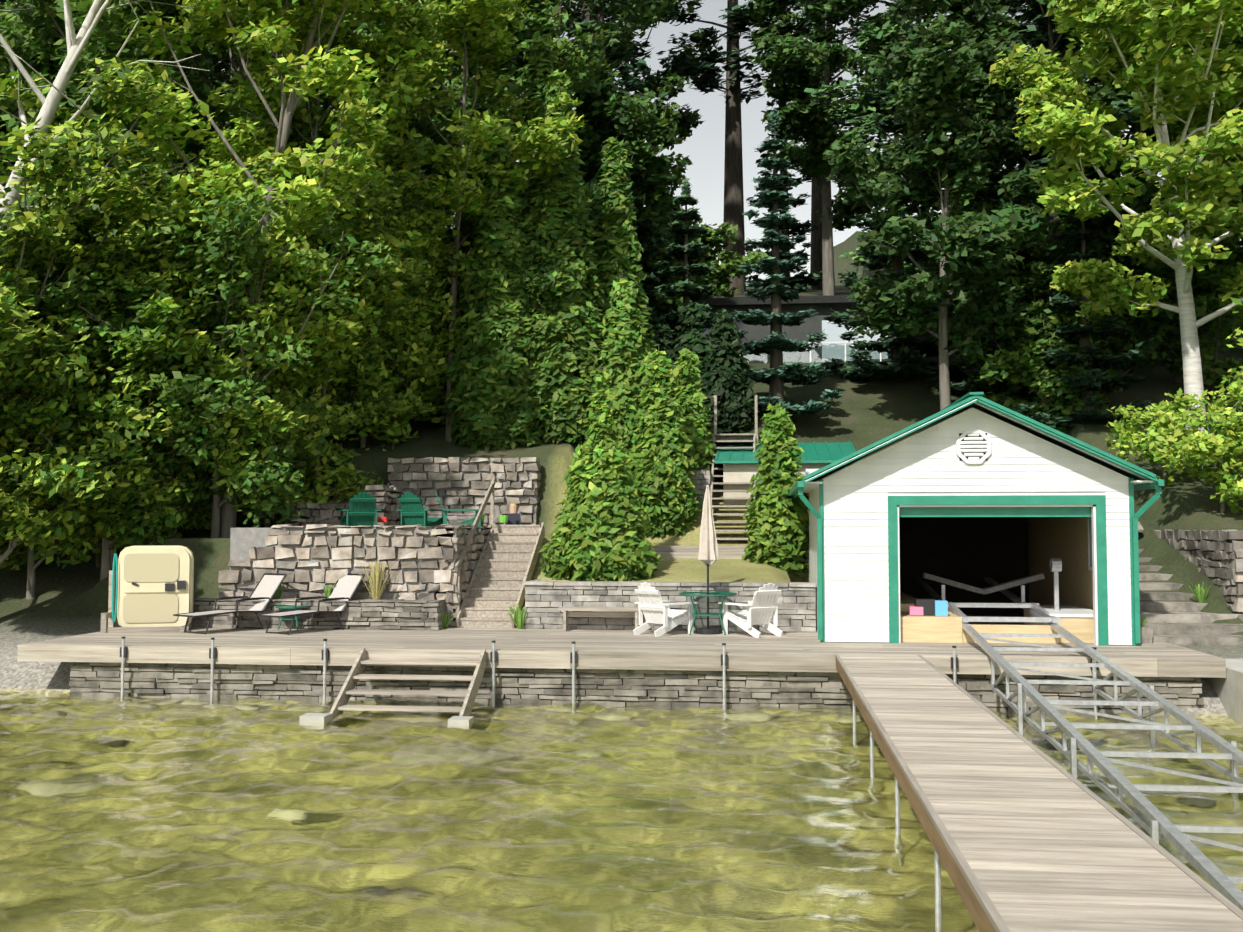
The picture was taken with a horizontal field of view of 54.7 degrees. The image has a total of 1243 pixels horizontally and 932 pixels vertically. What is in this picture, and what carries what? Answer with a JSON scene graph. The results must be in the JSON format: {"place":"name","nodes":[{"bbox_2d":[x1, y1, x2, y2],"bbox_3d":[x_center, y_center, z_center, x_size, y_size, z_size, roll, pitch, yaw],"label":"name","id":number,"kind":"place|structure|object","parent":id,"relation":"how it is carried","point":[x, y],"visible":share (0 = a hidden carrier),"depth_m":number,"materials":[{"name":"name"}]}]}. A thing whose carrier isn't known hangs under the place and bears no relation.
{"place":"outdoors","nodes":[
{"label":"outdoors","id":0,"kind":"place"},
{"bbox_2d":[0,691,1242,931],"bbox_3d":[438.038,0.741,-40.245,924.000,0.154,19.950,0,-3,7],"label":"water","id":1,"kind":"structure","parent":0,"point":[190,815],"depth_m":11.35,"materials":[{"name":"green liquid"}]},
{"bbox_2d":[299,647,485,726],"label":"water stairs","id":2,"kind":"structure","parent":1,"relation":"in","point":[348,690],"depth_m":17.86,"materials":[{"name":"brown wood"}]},
{"bbox_2d":[835,654,1242,931],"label":"dock","id":3,"kind":"object","parent":1,"relation":"in","point":[1024,834],"visible":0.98,"depth_m":7.77,"materials":[{"name":"grey wood"}]},
{"bbox_2d":[916,558,1242,910],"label":"marine railway","id":4,"kind":"object","parent":1,"relation":"in","point":[1205,867],"visible":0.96,"depth_m":13.72,"materials":[{"name":"metal"}]},
{"bbox_2d":[0,231,1242,717],"bbox_3d":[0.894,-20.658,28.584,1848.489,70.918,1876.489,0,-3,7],"label":"ground","id":5,"kind":"structure","parent":0,"point":[72,599],"depth_m":26.54,"materials":[{"name":"green plant"}]},
{"bbox_2d":[0,316,105,598],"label":"tree","id":6,"kind":"object","parent":5,"relation":"on","point":[32,555],"visible":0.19,"depth_m":23.85,"materials":[{"name":"green plant"}]},
{"bbox_2d":[0,0,116,265],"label":"maple tree","id":7,"kind":"object","parent":5,"relation":"on","point":[44,61],"visible":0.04,"depth_m":32.94,"materials":[{"name":"green plant"}]},
{"bbox_2d":[0,55,179,564],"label":"tree","id":8,"kind":"object","parent":5,"relation":"on","point":[50,512],"visible":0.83,"depth_m":22.66,"materials":[{"name":"green plant"}]},
{"bbox_2d":[0,205,194,580],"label":"tree","id":9,"kind":"object","parent":5,"relation":"on","point":[149,315],"visible":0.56,"depth_m":23.54,"materials":[{"name":"green plant"}]},
{"bbox_2d":[0,303,197,567],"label":"tree","id":10,"kind":"object","parent":5,"relation":"on","point":[120,450],"visible":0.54,"depth_m":23.41,"materials":[{"name":"green plant"}]},
{"bbox_2d":[0,0,209,248],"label":"tree","id":11,"kind":"object","parent":5,"relation":"on","point":[50,102],"visible":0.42,"depth_m":27.05,"materials":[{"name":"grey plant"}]},
{"bbox_2d":[0,70,228,321],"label":"tree","id":12,"kind":"object","parent":5,"relation":"on","point":[12,96],"depth_m":28.12,"materials":[{"name":"green plant"}]},
{"bbox_2d":[0,0,261,289],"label":"maple tree","id":13,"kind":"object","parent":5,"relation":"on","point":[109,29],"visible":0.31,"depth_m":29.80,"materials":[{"name":"green plant"}]},
{"bbox_2d":[0,184,282,530],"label":"tree","id":14,"kind":"object","parent":5,"relation":"on","point":[134,227],"visible":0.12,"depth_m":24.35,"materials":[{"name":"green plant"}]},
{"bbox_2d":[59,21,242,129],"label":"tree","id":15,"kind":"object","parent":5,"relation":"on","point":[218,67],"depth_m":45.08,"materials":[{"name":"green plant"}]},
{"bbox_2d":[21,302,282,537],"bbox_3d":[-9.541,-0.903,25.094,5.002,5.107,3.484,0,-3,7],"label":"tree","id":16,"kind":"object","parent":5,"relation":"on","point":[159,459],"visible":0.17,"depth_m":24.70,"materials":[{"name":"green plant"}]},
{"bbox_2d":[112,281,248,532],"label":"tree","id":17,"kind":"object","parent":5,"relation":"on","point":[197,519],"visible":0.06,"depth_m":25.62,"materials":[{"name":"green plant"}]},
{"bbox_2d":[147,10,276,153],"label":"maple tree","id":18,"kind":"object","parent":5,"relation":"on","point":[196,60],"visible":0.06,"depth_m":40.58,"materials":[{"name":"green plant"}]},
{"bbox_2d":[32,189,398,537],"bbox_3d":[-7.940,-2.309,24.888,6.672,7.898,5.425,0,-3,7],"label":"tree","id":19,"kind":"object","parent":5,"relation":"on","point":[217,233],"visible":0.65,"depth_m":24.02,"materials":[{"name":"green plant"}]},
{"bbox_2d":[91,224,360,523],"bbox_3d":[-8.655,-2.014,26.225,5.588,7.431,5.636,0,-3,7],"label":"tree","id":20,"kind":"object","parent":5,"relation":"on","point":[293,291],"visible":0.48,"depth_m":24.55,"materials":[{"name":"green plant"}]},
{"bbox_2d":[125,0,376,205],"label":"maple tree","id":21,"kind":"object","parent":5,"relation":"on","point":[206,90],"visible":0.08,"depth_m":33.32,"materials":[{"name":"green plant"}]},
{"bbox_2d":[102,226,412,527],"bbox_3d":[-8.761,-2.024,28.488,7.413,7.648,5.762,0,-3,7],"label":"tree","id":22,"kind":"object","parent":5,"relation":"on","point":[343,479],"visible":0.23,"depth_m":27.82,"materials":[{"name":"green plant"}]},
{"bbox_2d":[81,0,435,537],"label":"ash tree","id":23,"kind":"object","parent":5,"relation":"on","point":[220,19],"visible":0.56,"depth_m":25.53,"materials":[{"name":"green plant"}]},
{"bbox_2d":[179,141,386,527],"bbox_3d":[-8.219,-2.685,28.259,5.435,8.940,6.122,0,-3,7],"label":"tree","id":24,"kind":"object","parent":5,"relation":"on","point":[302,442],"visible":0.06,"depth_m":26.82,"materials":[{"name":"green plant"}]},
{"bbox_2d":[138,92,446,416],"bbox_3d":[-9.447,-5.262,35.508,8.124,9.653,9.146,-3,-4,43],"label":"tree","id":25,"kind":"object","parent":5,"relation":"on","point":[220,115],"visible":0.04,"depth_m":32.80,"materials":[{"name":"green plant"}]},
{"bbox_2d":[197,0,442,523],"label":"tree","id":26,"kind":"object","parent":5,"relation":"on","point":[294,167],"visible":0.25,"depth_m":27.51,"materials":[{"name":"green plant"}]},
{"bbox_2d":[229,0,436,522],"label":"tree","id":27,"kind":"object","parent":5,"relation":"on","point":[374,205],"visible":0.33,"depth_m":28.37,"materials":[{"name":"green plant"}]},
{"bbox_2d":[210,9,465,371],"bbox_3d":[-8.625,-6.995,35.120,7.889,10.591,9.082,1,-3,-27],"label":"tree","id":28,"kind":"object","parent":5,"relation":"on","point":[420,124],"visible":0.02,"depth_m":34.64,"materials":[{"name":"green plant"}]},
{"bbox_2d":[336,492,380,527],"bbox_3d":[-5.578,1.046,25.545,0.810,0.966,0.976,1,-3,-23],"label":"adirondack chair","id":29,"kind":"object","parent":5,"relation":"on","point":[365,512],"visible":0.75,"depth_m":25.28,"materials":[{"name":"teal plastic"}]},
{"bbox_2d":[279,219,470,450],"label":"tree","id":30,"kind":"object","parent":5,"relation":"on","point":[371,339],"visible":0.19,"depth_m":29.66,"materials":[{"name":"green plant"}]},
{"bbox_2d":[325,266,456,444],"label":"tree","id":31,"kind":"object","parent":5,"relation":"on","point":[368,374],"visible":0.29,"depth_m":30.08,"materials":[{"name":"green plant"}]},
{"bbox_2d":[342,206,462,432],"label":"tree","id":32,"kind":"object","parent":5,"relation":"on","point":[422,333],"visible":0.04,"depth_m":30.38,"materials":[{"name":"green plant"}]},
{"bbox_2d":[397,492,442,527],"bbox_3d":[-4.246,1.043,25.488,0.810,0.966,0.976,-1,-3,26],"label":"adirondack chair","id":33,"kind":"object","parent":5,"relation":"on","point":[414,511],"visible":0.73,"depth_m":25.24,"materials":[{"name":"teal plastic"}]},
{"bbox_2d":[346,231,501,437],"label":"tree","id":34,"kind":"object","parent":5,"relation":"on","point":[408,367],"visible":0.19,"depth_m":30.44,"materials":[{"name":"green plant"}]},
{"bbox_2d":[357,0,585,441],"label":"ash tree","id":35,"kind":"object","parent":5,"relation":"on","point":[482,26],"visible":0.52,"depth_m":30.09,"materials":[{"name":"green plant"}]},
{"bbox_2d":[345,0,619,203],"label":"maple tree","id":36,"kind":"object","parent":5,"relation":"on","point":[517,81],"visible":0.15,"depth_m":36.05,"materials":[{"name":"green plant"}]},
{"bbox_2d":[444,110,551,451],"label":"tall cedar tree","id":37,"kind":"object","parent":5,"relation":"on","point":[492,399],"visible":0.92,"depth_m":29.74,"materials":[{"name":"green plant"}]},
{"bbox_2d":[444,170,606,318],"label":"tree","id":38,"kind":"object","parent":5,"relation":"on","point":[537,283],"visible":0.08,"depth_m":30.32,"materials":[{"name":"green plant"}]},
{"bbox_2d":[518,30,556,213],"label":"tall cedar tree","id":39,"kind":"object","parent":5,"relation":"on","point":[541,64],"visible":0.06,"depth_m":33.76,"materials":[{"name":"green plant"}]},
{"bbox_2d":[524,69,607,443],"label":"tall cedar tree","id":40,"kind":"object","parent":5,"relation":"on","point":[567,333],"visible":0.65,"depth_m":30.28,"materials":[{"name":"green plant"}]},
{"bbox_2d":[442,0,703,251],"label":"tree","id":41,"kind":"object","parent":5,"relation":"on","point":[633,11],"visible":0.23,"depth_m":43.23,"materials":[{"name":"green plant"}]},
{"bbox_2d":[541,0,652,65],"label":"pine tree","id":42,"kind":"object","parent":5,"relation":"on","point":[586,16],"visible":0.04,"depth_m":59.07,"materials":[{"name":"green plant"}]},
{"bbox_2d":[538,365,661,580],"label":"cedar tree","id":43,"kind":"object","parent":5,"relation":"on","point":[601,530],"visible":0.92,"depth_m":23.36,"materials":[{"name":"green plant"}]},
{"bbox_2d":[575,270,655,470],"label":"cedar tree","id":44,"kind":"object","parent":5,"relation":"on","point":[624,344],"visible":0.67,"depth_m":30.07,"materials":[{"name":"green plant"}]},
{"bbox_2d":[538,0,700,136],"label":"tree","id":45,"kind":"object","parent":5,"relation":"on","point":[633,81],"visible":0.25,"depth_m":56.23,"materials":[{"name":"green plant"}]},
{"bbox_2d":[580,137,659,377],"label":"tall cedar tree","id":46,"kind":"object","parent":5,"relation":"on","point":[618,248],"visible":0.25,"depth_m":32.15,"materials":[{"name":"green plant"}]},
{"bbox_2d":[17,627,1225,677],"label":"deck","id":47,"kind":"structure","parent":5,"relation":"on","point":[797,651],"depth_m":19.04,"materials":[{"name":"grey wood"}]},
{"bbox_2d":[100,545,193,632],"bbox_3d":[-8.687,2.248,22.109,1.500,1.560,0.800,1,-3,-11],"label":"paddle boat on rack","id":48,"kind":"object","parent":47,"relation":"on","point":[154,588],"visible":0.96,"depth_m":22.00,"materials":[{"name":"beige plastic"}]},
{"bbox_2d":[173,573,286,633],"bbox_3d":[-7.188,2.525,22.149,0.670,1.024,2.027,-2,-3,34],"label":"lounge chair","id":49,"kind":"object","parent":47,"relation":"on","point":[267,586],"visible":0.94,"depth_m":22.52,"materials":[{"name":"fabric"}]},
{"bbox_2d":[256,573,364,634],"bbox_3d":[-5.686,2.522,22.078,0.670,1.024,2.027,-2,-3,34],"label":"lounge chair","id":50,"kind":"object","parent":47,"relation":"on","point":[346,587],"visible":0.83,"depth_m":22.39,"materials":[{"name":"fabric"}]},
{"bbox_2d":[455,477,544,627],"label":"wood stairs","id":51,"kind":"structure","parent":47,"relation":"on","point":[505,567],"depth_m":24.13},
{"bbox_2d":[558,607,638,630],"bbox_3d":[-0.371,2.814,22.062,1.550,0.425,0.300,0,-3,7],"label":"bench","id":52,"kind":"object","parent":47,"relation":"on","point":[573,612],"visible":0.79,"depth_m":22.00,"materials":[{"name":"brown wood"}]},
{"bbox_2d":[120,636,1098,712],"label":"dock posts","id":53,"kind":"object","parent":47,"relation":"attached to","point":[325,655],"visible":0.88,"depth_m":18.55,"materials":[{"name":"grey metal"}]},
{"bbox_2d":[633,582,697,636],"bbox_3d":[0.736,2.540,21.379,0.810,0.966,0.976,-3,-4,44],"label":"adirondack chair","id":54,"kind":"object","parent":47,"relation":"on","point":[654,609],"visible":1,"depth_m":21.23,"materials":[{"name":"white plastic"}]},
{"bbox_2d":[679,485,736,634],"bbox_3d":[1.552,1.674,21.597,1.030,2.664,1.030,0,-3,7],"label":"table with umbrella","id":55,"kind":"object","parent":47,"relation":"on","point":[708,552],"visible":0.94,"depth_m":21.54,"materials":[{"name":"fabric"},{"name":"green plastic"},{"name":"metal"}]},
{"bbox_2d":[718,583,782,637],"bbox_3d":[2.321,2.531,21.200,0.810,0.966,0.976,2,-3,-33],"label":"adirondack chair","id":56,"kind":"object","parent":47,"relation":"on","point":[762,607],"visible":1,"depth_m":21.01,"materials":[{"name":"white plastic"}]},
{"bbox_2d":[789,392,1163,645],"bbox_3d":[6.167,1.083,23.078,5.740,4.183,7.772,0,-3,7],"label":"boathouse","id":57,"kind":"object","parent":47,"relation":"on","point":[973,489],"visible":0.94,"depth_m":19.82,"materials":[{"name":"white wood"}]},
{"bbox_2d":[569,52,692,290],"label":"tree","id":58,"kind":"object","parent":5,"relation":"on","point":[678,170],"visible":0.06,"depth_m":42.79,"materials":[{"name":"green plant"}]},
{"bbox_2d":[571,72,695,324],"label":"tree","id":59,"kind":"object","parent":5,"relation":"on","point":[655,188],"visible":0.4,"depth_m":40.06,"materials":[{"name":"green plant"}]},
{"bbox_2d":[69,662,1203,714],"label":"shore wall","id":60,"kind":"structure","parent":5,"relation":"on","point":[622,687],"depth_m":18.58,"materials":[{"name":"stone"}]},
{"bbox_2d":[592,89,680,324],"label":"spruce tree","id":61,"kind":"object","parent":5,"relation":"on","point":[652,277],"visible":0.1,"depth_m":40.22,"materials":[{"name":"green plant"}]},
{"bbox_2d":[560,0,725,170],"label":"tree","id":62,"kind":"object","parent":5,"relation":"on","point":[687,120],"visible":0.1,"depth_m":66.50,"materials":[{"name":"green plant"}]},
{"bbox_2d":[648,316,677,386],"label":"hedge tree","id":63,"kind":"object","parent":5,"relation":"on","point":[664,338],"visible":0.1,"depth_m":33.15,"materials":[{"name":"green plant"}]},
{"bbox_2d":[625,345,701,537],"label":"cedar tree","id":64,"kind":"object","parent":5,"relation":"on","point":[660,466],"visible":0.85,"depth_m":27.34,"materials":[{"name":"green plant"}]},
{"bbox_2d":[645,178,727,345],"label":"spruce tree","id":65,"kind":"object","parent":5,"relation":"on","point":[687,291],"visible":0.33,"depth_m":36.13,"materials":[{"name":"green plant"}]},
{"bbox_2d":[671,300,717,424],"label":"hedge tree","id":66,"kind":"object","parent":5,"relation":"on","point":[692,338],"visible":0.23,"depth_m":33.06,"materials":[{"name":"green plant"}]},
{"bbox_2d":[671,348,719,487],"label":"cedar tree","id":67,"kind":"object","parent":5,"relation":"on","point":[692,406],"visible":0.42,"depth_m":29.47,"materials":[{"name":"green plant"}]},
{"bbox_2d":[649,395,757,558],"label":"long stairs","id":68,"kind":"structure","parent":5,"relation":"on","point":[731,552],"depth_m":27.58,"materials":[{"name":"brown wood"}]},
{"bbox_2d":[657,209,771,310],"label":"tree","id":69,"kind":"object","parent":5,"relation":"on","point":[728,267],"visible":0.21,"depth_m":46.49,"materials":[{"name":"green plant"}]},
{"bbox_2d":[191,457,1242,631],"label":"retaining walls","id":70,"kind":"structure","parent":5,"relation":"on","point":[319,554],"depth_m":22.94,"materials":[{"name":"stone"}]},
{"bbox_2d":[700,312,759,434],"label":"hedge tree","id":71,"kind":"object","parent":5,"relation":"on","point":[728,383],"visible":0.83,"depth_m":32.46,"materials":[{"name":"green plant"}]},
{"bbox_2d":[656,0,820,295],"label":"pine tree","id":72,"kind":"object","parent":5,"relation":"on","point":[739,20],"visible":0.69,"depth_m":63.60,"materials":[{"name":"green plant"}]},
{"bbox_2d":[274,497,1209,628],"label":"grass tufts","id":73,"kind":"object","parent":5,"relation":"on","point":[375,580],"visible":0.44,"depth_m":22.54,"materials":[{"name":"green plant"}]},
{"bbox_2d":[651,295,891,363],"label":"cottage","id":74,"kind":"structure","parent":5,"relation":"on","point":[834,345],"depth_m":44.68,"materials":[{"name":"beige paint"}]},
{"bbox_2d":[741,403,808,578],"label":"cedar tree","id":75,"kind":"object","parent":5,"relation":"on","point":[777,532],"visible":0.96,"depth_m":25.28,"materials":[{"name":"green plant"}]},
{"bbox_2d":[745,8,821,290],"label":"tree","id":76,"kind":"object","parent":5,"relation":"on","point":[800,229],"visible":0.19,"depth_m":65.12,"materials":[{"name":"green plant"}]},
{"bbox_2d":[731,107,843,416],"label":"spruce tree","id":77,"kind":"object","parent":5,"relation":"on","point":[778,374],"visible":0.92,"depth_m":33.80,"materials":[{"name":"green plant"}]},
{"bbox_2d":[715,441,860,541],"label":"green roof shed","id":78,"kind":"structure","parent":5,"relation":"on","point":[818,455],"depth_m":28.56,"materials":[{"name":"beige paint"}]},
{"bbox_2d":[750,8,904,289],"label":"pine tree","id":79,"kind":"object","parent":5,"relation":"on","point":[816,245],"visible":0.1,"depth_m":70.98,"materials":[{"name":"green plant"}]},
{"bbox_2d":[745,0,937,294],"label":"tree","id":80,"kind":"object","parent":5,"relation":"on","point":[794,65],"visible":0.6,"depth_m":53.87,"materials":[{"name":"green plant"}]},
{"bbox_2d":[820,71,968,381],"bbox_3d":[8.608,-7.834,37.347,4.792,10.559,5.122,0,-3,7],"label":"spruce tree","id":81,"kind":"object","parent":5,"relation":"on","point":[903,351],"visible":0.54,"depth_m":37.19,"materials":[{"name":"green plant"}]},
{"bbox_2d":[789,0,1096,355],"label":"pine tree","id":82,"kind":"object","parent":5,"relation":"on","point":[879,35],"visible":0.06,"depth_m":44.95,"materials":[{"name":"green plant"}]},
{"bbox_2d":[822,0,1068,410],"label":"tree","id":83,"kind":"object","parent":5,"relation":"on","point":[986,234],"visible":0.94,"depth_m":31.22,"materials":[{"name":"green plant"}]},
{"bbox_2d":[924,114,1057,414],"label":"spruce tree","id":84,"kind":"object","parent":5,"relation":"on","point":[963,388],"visible":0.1,"depth_m":34.41,"materials":[{"name":"green plant"}]},
{"bbox_2d":[972,299,1115,433],"bbox_3d":[11.168,-2.387,32.073,4.628,4.076,2.993,1,-3,-24],"label":"shrub","id":85,"kind":"object","parent":5,"relation":"on","point":[1023,368],"visible":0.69,"depth_m":31.67,"materials":[{"name":"green plant"}]},
{"bbox_2d":[956,258,1132,400],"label":"tree","id":86,"kind":"object","parent":5,"relation":"on","point":[972,282],"visible":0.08,"depth_m":34.09,"materials":[{"name":"green plant"}]},
{"bbox_2d":[912,0,1177,313],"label":"tree","id":87,"kind":"object","parent":5,"relation":"on","point":[984,28],"visible":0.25,"depth_m":33.75,"materials":[{"name":"green plant"}]},
{"bbox_2d":[985,271,1119,410],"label":"tree","id":88,"kind":"object","parent":5,"relation":"on","point":[1073,317],"visible":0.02,"depth_m":32.67,"materials":[{"name":"green plant"}]},
{"bbox_2d":[1010,177,1159,428],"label":"spruce tree","id":89,"kind":"object","parent":5,"relation":"on","point":[1088,379],"visible":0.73,"depth_m":31.16,"materials":[{"name":"green plant"}]},
{"bbox_2d":[1022,195,1172,371],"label":"tree","id":90,"kind":"object","parent":5,"relation":"on","point":[1119,320],"visible":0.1,"depth_m":33.62,"materials":[{"name":"green plant"}]},
{"bbox_2d":[968,3,1242,374],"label":"pine tree","id":91,"kind":"object","parent":5,"relation":"on","point":[1026,31],"visible":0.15,"depth_m":34.15,"materials":[{"name":"green plant"}]},
{"bbox_2d":[987,0,1242,466],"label":"maple tree","id":92,"kind":"object","parent":5,"relation":"on","point":[1184,231],"visible":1,"depth_m":26.55,"materials":[{"name":"green plant"}]},
{"bbox_2d":[1058,254,1180,390],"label":"tree","id":93,"kind":"object","parent":5,"relation":"on","point":[1122,343],"visible":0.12,"depth_m":33.41,"materials":[{"name":"green plant"}]},
{"bbox_2d":[1046,25,1242,382],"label":"tree","id":94,"kind":"object","parent":5,"relation":"on","point":[1063,226],"visible":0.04,"depth_m":33.66,"materials":[{"name":"green plant"}]},
{"bbox_2d":[1105,388,1219,484],"bbox_3d":[11.619,-0.553,25.837,2.291,2.238,1.897,1,-3,-10],"label":"shrub","id":95,"kind":"object","parent":5,"relation":"on","point":[1147,445],"visible":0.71,"depth_m":25.70,"materials":[{"name":"green plant"}]},
{"bbox_2d":[1120,8,1242,241],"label":"maple tree","id":96,"kind":"object","parent":5,"relation":"on","point":[1198,117],"visible":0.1,"depth_m":30.39,"materials":[{"name":"green plant"}]},
{"bbox_2d":[1136,227,1242,391],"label":"tree","id":97,"kind":"object","parent":5,"relation":"on","point":[1207,300],"visible":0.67,"depth_m":32.75,"materials":[{"name":"green plant"}]},
{"bbox_2d":[1137,522,1242,644],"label":"stone steps","id":98,"kind":"structure","parent":5,"relation":"on","point":[1165,624],"depth_m":20.81,"materials":[{"name":"grey stone"}]},
{"bbox_2d":[1151,378,1242,513],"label":"shrub","id":99,"kind":"object","parent":5,"relation":"on","point":[1206,449],"visible":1,"depth_m":23.29,"materials":[{"name":"green plant"}]},
{"bbox_2d":[1209,659,1242,723],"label":"concrete ramp","id":100,"kind":"structure","parent":5,"relation":"on","point":[1229,689],"depth_m":17.26,"materials":[{"name":"grey concrete"}]},
{"bbox_2d":[1,0,1241,285],"label":"sky","id":101,"kind":"structure","parent":0,"point":[705,148],"materials":[{"name":"white"}]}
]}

